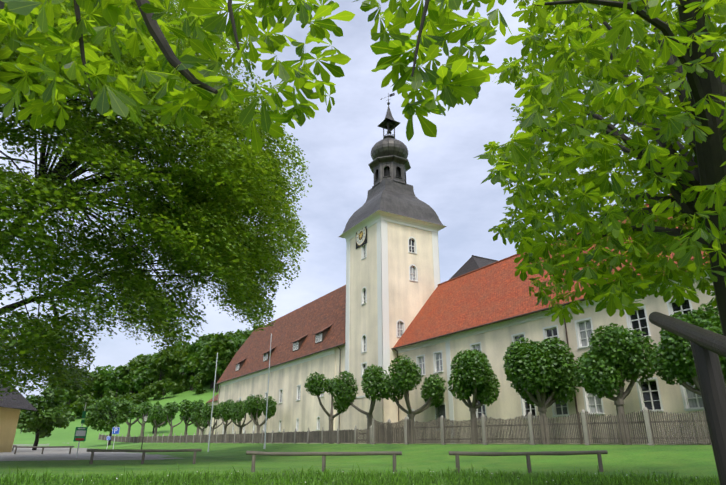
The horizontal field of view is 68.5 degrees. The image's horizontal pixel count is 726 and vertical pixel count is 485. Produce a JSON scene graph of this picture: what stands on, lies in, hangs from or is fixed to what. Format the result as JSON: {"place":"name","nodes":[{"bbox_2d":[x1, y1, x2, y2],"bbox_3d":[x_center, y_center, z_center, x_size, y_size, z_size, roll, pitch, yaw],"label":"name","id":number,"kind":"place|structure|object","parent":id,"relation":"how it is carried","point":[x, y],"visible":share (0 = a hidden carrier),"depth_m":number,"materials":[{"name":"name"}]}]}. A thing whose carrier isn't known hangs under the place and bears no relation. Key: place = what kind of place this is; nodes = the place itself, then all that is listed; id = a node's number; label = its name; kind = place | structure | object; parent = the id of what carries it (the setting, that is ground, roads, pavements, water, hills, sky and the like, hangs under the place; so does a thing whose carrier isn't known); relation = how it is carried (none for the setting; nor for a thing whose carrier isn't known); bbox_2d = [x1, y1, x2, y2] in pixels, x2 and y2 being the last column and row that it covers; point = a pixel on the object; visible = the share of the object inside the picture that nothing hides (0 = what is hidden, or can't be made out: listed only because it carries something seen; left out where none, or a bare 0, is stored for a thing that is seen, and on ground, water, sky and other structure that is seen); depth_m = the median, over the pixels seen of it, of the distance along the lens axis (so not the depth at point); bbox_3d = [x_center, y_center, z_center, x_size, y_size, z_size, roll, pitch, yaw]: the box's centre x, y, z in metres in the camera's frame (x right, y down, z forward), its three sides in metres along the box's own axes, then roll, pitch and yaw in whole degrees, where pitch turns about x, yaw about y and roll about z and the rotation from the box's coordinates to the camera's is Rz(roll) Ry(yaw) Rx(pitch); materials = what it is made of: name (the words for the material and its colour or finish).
{"place":"outdoors","nodes":[
{"label":"outdoors","id":0,"kind":"place"},
{"bbox_2d":[0,380,717,484],"bbox_3d":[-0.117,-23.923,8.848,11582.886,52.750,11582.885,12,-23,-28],"label":"ground","id":1,"kind":"structure","parent":0,"point":[692,460],"depth_m":22.39,"materials":[{"name":"green plant"}]},
{"bbox_2d":[0,0,4,8],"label":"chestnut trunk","id":2,"kind":"object","parent":1,"relation":"on","point":[2,5],"depth_m":4.02,"materials":[{"name":"brown plant"}]},
{"bbox_2d":[0,374,37,451],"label":"yellow house","id":3,"kind":"structure","parent":1,"relation":"on","point":[10,407],"depth_m":50.55,"materials":[{"name":"yellow paint"}]},
{"bbox_2d":[13,446,73,453],"bbox_3d":[-25.089,16.333,41.727,4.798,0.765,0.140,0,-21,0],"label":"rail","id":4,"kind":"object","parent":1,"relation":"on","point":[42,447],"visible":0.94,"depth_m":41.78,"materials":[{"name":"brown wood"}]},
{"bbox_2d":[0,443,184,460],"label":"paved road","id":5,"kind":"structure","parent":1,"relation":"on","point":[25,454],"depth_m":37.31,"materials":[{"name":"grey asphalt"}]},
{"bbox_2d":[73,402,87,456],"bbox_3d":[-17.507,11.623,33.122,0.660,3.236,0.085,10,-23,-24],"label":"green sign","id":6,"kind":"object","parent":5,"relation":"on","point":[80,433],"visible":0.94,"depth_m":33.03,"materials":[{"name":"white"}]},
{"bbox_2d":[112,426,119,448],"bbox_3d":[-23.233,18.386,49.827,0.620,2.304,0.086,9,-22,-22],"label":"parking sign","id":7,"kind":"object","parent":5,"relation":"on","point":[115,430],"visible":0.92,"depth_m":50.03,"materials":[{"name":"blue metal"}]},
{"bbox_2d":[98,433,139,442],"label":"fence posts","id":8,"kind":"object","parent":1,"relation":"on","point":[118,436],"visible":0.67,"depth_m":103.97,"materials":[{"name":"concrete"}]},
{"bbox_2d":[99,434,142,442],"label":"fence pickets","id":9,"kind":"object","parent":8,"relation":"attached to","point":[136,439],"visible":0.81,"depth_m":103.11,"materials":[{"name":"brown wood"}]},
{"bbox_2d":[0,36,255,416],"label":"background trees","id":10,"kind":"object","parent":1,"relation":"on","point":[212,348],"visible":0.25,"depth_m":222.94,"materials":[{"name":"green plant"}]},
{"bbox_2d":[32,349,238,449],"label":"trees","id":11,"kind":"object","parent":1,"relation":"on","point":[36,441],"visible":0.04,"depth_m":226.52,"materials":[{"name":"brown plant"}]},
{"bbox_2d":[17,321,264,438],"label":"leaves","id":12,"kind":"object","parent":1,"relation":"on","point":[53,415],"visible":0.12,"depth_m":94.10,"materials":[{"name":"green plant"}]},
{"bbox_2d":[0,22,283,349],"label":"tree branches","id":13,"kind":"object","parent":1,"relation":"on","point":[42,161],"visible":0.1,"depth_m":31.06,"materials":[{"name":"brown plant"}]},
{"bbox_2d":[141,413,147,448],"bbox_3d":[-25.721,22.186,62.529,0.464,4.100,0.464,12,-23,-28],"label":"old lantern","id":14,"kind":"object","parent":1,"relation":"on","point":[145,418],"visible":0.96,"depth_m":62.85,"materials":[{"name":"black metal"}]},
{"bbox_2d":[87,449,201,463],"bbox_3d":[-9.449,9.268,22.890,4.957,0.762,0.144,0,-21,1],"label":"rail","id":15,"kind":"object","parent":1,"relation":"on","point":[92,451],"visible":0.94,"depth_m":22.94,"materials":[{"name":"brown wood"}]},
{"bbox_2d":[0,0,312,399],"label":"linden leaves","id":16,"kind":"object","parent":1,"relation":"on","point":[234,162],"visible":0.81,"depth_m":23.84,"materials":[{"name":"green plant"}]},
{"bbox_2d":[125,408,202,436],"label":"tree trunks","id":17,"kind":"object","parent":1,"relation":"on","point":[156,427],"visible":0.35,"depth_m":115.59,"materials":[{"name":"brown plant"}]},
{"bbox_2d":[123,301,725,428],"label":"pollard leaves","id":18,"kind":"object","parent":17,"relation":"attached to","point":[614,349],"visible":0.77,"depth_m":33.03,"materials":[{"name":"green plant"}]},
{"bbox_2d":[199,400,217,434],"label":"extension","id":19,"kind":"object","parent":1,"relation":"on","point":[206,431],"visible":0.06,"depth_m":105.83,"materials":[{"name":"paint"}]},
{"bbox_2d":[206,394,218,402],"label":"extension roof","id":20,"kind":"structure","parent":19,"relation":"on","point":[215,398],"depth_m":107.19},
{"bbox_2d":[208,352,217,451],"bbox_3d":[-13.670,14.418,48.574,0.119,8.700,0.119,12,-23,-28],"label":"flagpole","id":21,"kind":"object","parent":1,"relation":"on","point":[212,405],"visible":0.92,"depth_m":48.32,"materials":[{"name":"white metal"}]},
{"bbox_2d":[74,0,429,100],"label":"tree branches","id":22,"kind":"object","parent":1,"relation":"on","point":[158,36],"visible":0.92,"depth_m":2.99,"materials":[{"name":"brown plant"}]},
{"bbox_2d":[147,425,356,443],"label":"fence posts","id":23,"kind":"object","parent":1,"relation":"on","point":[322,430],"visible":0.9,"depth_m":55.44,"materials":[{"name":"wood"}]},
{"bbox_2d":[143,429,353,442],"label":"fence pickets","id":24,"kind":"object","parent":23,"relation":"on","point":[345,436],"visible":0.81,"depth_m":55.99,"materials":[{"name":"brown wood"}]},
{"bbox_2d":[263,334,271,448],"bbox_3d":[-8.104,12.518,45.462,0.158,9.500,0.158,12,-23,-28],"label":"flagpole","id":25,"kind":"object","parent":1,"relation":"on","point":[267,399],"visible":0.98,"depth_m":45.04,"materials":[{"name":"white metal"}]},
{"bbox_2d":[215,344,344,443],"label":"building wall","id":26,"kind":"structure","parent":1,"relation":"on","point":[299,408],"depth_m":69.54,"materials":[{"name":"beige paint"}]},
{"bbox_2d":[215,343,343,434],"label":"wing gutter","id":27,"kind":"object","parent":26,"relation":"attached to","point":[286,362],"visible":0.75,"depth_m":68.72,"materials":[{"name":"grey metal"}]},
{"bbox_2d":[217,285,345,382],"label":"wing roof","id":28,"kind":"structure","parent":26,"relation":"on","point":[310,319],"depth_m":77.61,"materials":[{"name":"brown tile"}]},
{"bbox_2d":[234,325,331,371],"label":"dormers","id":29,"kind":"object","parent":28,"relation":"on","point":[320,335],"visible":1,"depth_m":71.31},
{"bbox_2d":[246,451,401,471],"bbox_3d":[-1.236,6.964,16.765,4.937,0.776,0.139,0,-21,1],"label":"rail","id":30,"kind":"object","parent":1,"relation":"on","point":[322,454],"visible":0.88,"depth_m":16.81,"materials":[{"name":"brown wood"}]},
{"bbox_2d":[0,0,725,325],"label":"tree leaves","id":31,"kind":"object","parent":1,"relation":"on","point":[546,88],"visible":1,"depth_m":4.92,"materials":[{"name":"green plant"}]},
{"bbox_2d":[354,425,387,443],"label":"fence posts","id":32,"kind":"object","parent":1,"relation":"on","point":[370,435],"visible":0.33,"depth_m":39.94,"materials":[{"name":"wood"}]},
{"bbox_2d":[356,429,399,442],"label":"fence gate pickets","id":33,"kind":"object","parent":32,"relation":"attached to","point":[360,433],"visible":0.27,"depth_m":40.56,"materials":[{"name":"wood"}]},
{"bbox_2d":[372,418,391,443],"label":"fence posts","id":34,"kind":"object","parent":1,"relation":"on","point":[373,419],"visible":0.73,"depth_m":34.45,"materials":[{"name":"wood"}]},
{"bbox_2d":[193,349,724,444],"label":"tree trunks","id":35,"kind":"object","parent":1,"relation":"on","point":[541,403],"visible":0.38,"depth_m":37.69,"materials":[{"name":"brown plant"}]},
{"bbox_2d":[372,407,654,444],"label":"fence posts","id":36,"kind":"object","parent":1,"relation":"on","point":[647,425],"visible":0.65,"depth_m":26.73,"materials":[{"name":"concrete"}]},
{"bbox_2d":[374,409,710,443],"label":"fence pickets","id":37,"kind":"object","parent":36,"relation":"attached to","point":[384,432],"visible":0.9,"depth_m":25.99,"materials":[{"name":"brown wood"}]},
{"bbox_2d":[449,450,607,472],"bbox_3d":[5.023,6.710,16.120,4.810,0.797,0.140,0,-21,0],"label":"rail","id":38,"kind":"object","parent":1,"relation":"on","point":[527,454],"visible":0.88,"depth_m":16.18,"materials":[{"name":"brown wood"}]},
{"bbox_2d":[396,270,725,444],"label":"facade","id":39,"kind":"structure","parent":1,"relation":"on","point":[492,342],"depth_m":36.01,"materials":[{"name":"beige paint"}]},
{"bbox_2d":[391,269,703,443],"bbox_3d":[19.656,4.617,24.308,0.510,8.965,66.000,12,-23,-28],"label":"wing gutter","id":40,"kind":"object","parent":39,"relation":"attached to","point":[513,317],"visible":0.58,"depth_m":40.08,"materials":[{"name":"grey metal"}]},
{"bbox_2d":[393,194,709,347],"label":"wing roof","id":41,"kind":"structure","parent":39,"relation":"on","point":[495,291],"depth_m":47.02,"materials":[{"name":"tile"}]},
{"bbox_2d":[505,0,725,335],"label":"chestnut wood","id":42,"kind":"object","parent":1,"relation":"on","point":[710,152],"visible":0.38,"depth_m":6.43,"materials":[{"name":"brown plant"}]},
{"bbox_2d":[649,312,725,484],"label":"barrier post","id":43,"kind":"object","parent":1,"relation":"on","point":[708,347],"visible":1,"depth_m":2.97,"materials":[{"name":"brown wood"}]},
{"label":"nave walls","id":44,"kind":"object","parent":1,"relation":"on","visible":0},
{"bbox_2d":[449,255,497,279],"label":"roof","id":45,"kind":"structure","parent":44,"relation":"on","point":[473,263],"depth_m":62.56,"materials":[{"name":"grey tile"}]},
{"bbox_2d":[0,461,719,484],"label":"grass","id":46,"kind":"structure","parent":0,"point":[352,478],"depth_m":11.56,"materials":[{"name":"green plant"}]},
{"bbox_2d":[0,0,725,399],"label":"sky","id":47,"kind":"structure","parent":0,"point":[444,173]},
{"bbox_2d":[343,218,439,443],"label":"tower","id":48,"kind":"structure","parent":0,"point":[392,274],"depth_m":56.04,"materials":[{"name":"paint"}]},
{"bbox_2d":[356,227,365,244],"bbox_3d":[-0.243,-0.779,59.744,0.026,2.220,2.220,12,-23,-28],"label":"tower clock","id":49,"kind":"object","parent":48,"relation":"attached to","point":[360,236],"visible":0.9,"depth_m":59.67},
{"bbox_2d":[339,95,446,238],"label":"tower roof","id":50,"kind":"structure","parent":48,"relation":"on","point":[390,199],"depth_m":60.02,"materials":[{"name":"grey metal"}]},
{"bbox_2d":[380,93,394,104],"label":"weather vane","id":51,"kind":"object","parent":50,"relation":"on","point":[390,95],"visible":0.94,"depth_m":68.00,"materials":[{"name":"black metal"}]},
{"bbox_2d":[368,155,410,186],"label":"tower lantern rings","id":52,"kind":"object","parent":50,"relation":"on","point":[374,163],"visible":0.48,"depth_m":62.96,"materials":[{"name":"grey metal"}]},
{"bbox_2d":[374,162,406,184],"bbox_3d":[3.252,-7.689,64.145,3.880,2.650,3.880,12,-23,-28],"label":"belfry","id":53,"kind":"object","parent":50,"relation":"on","point":[391,170],"visible":0.67,"depth_m":62.84,"materials":[{"name":"paint"}]},
{"bbox_2d":[371,135,407,159],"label":"dome","id":54,"kind":"structure","parent":53,"relation":"on","point":[387,145],"depth_m":63.64,"materials":[{"name":"grey metal"}]}
]}

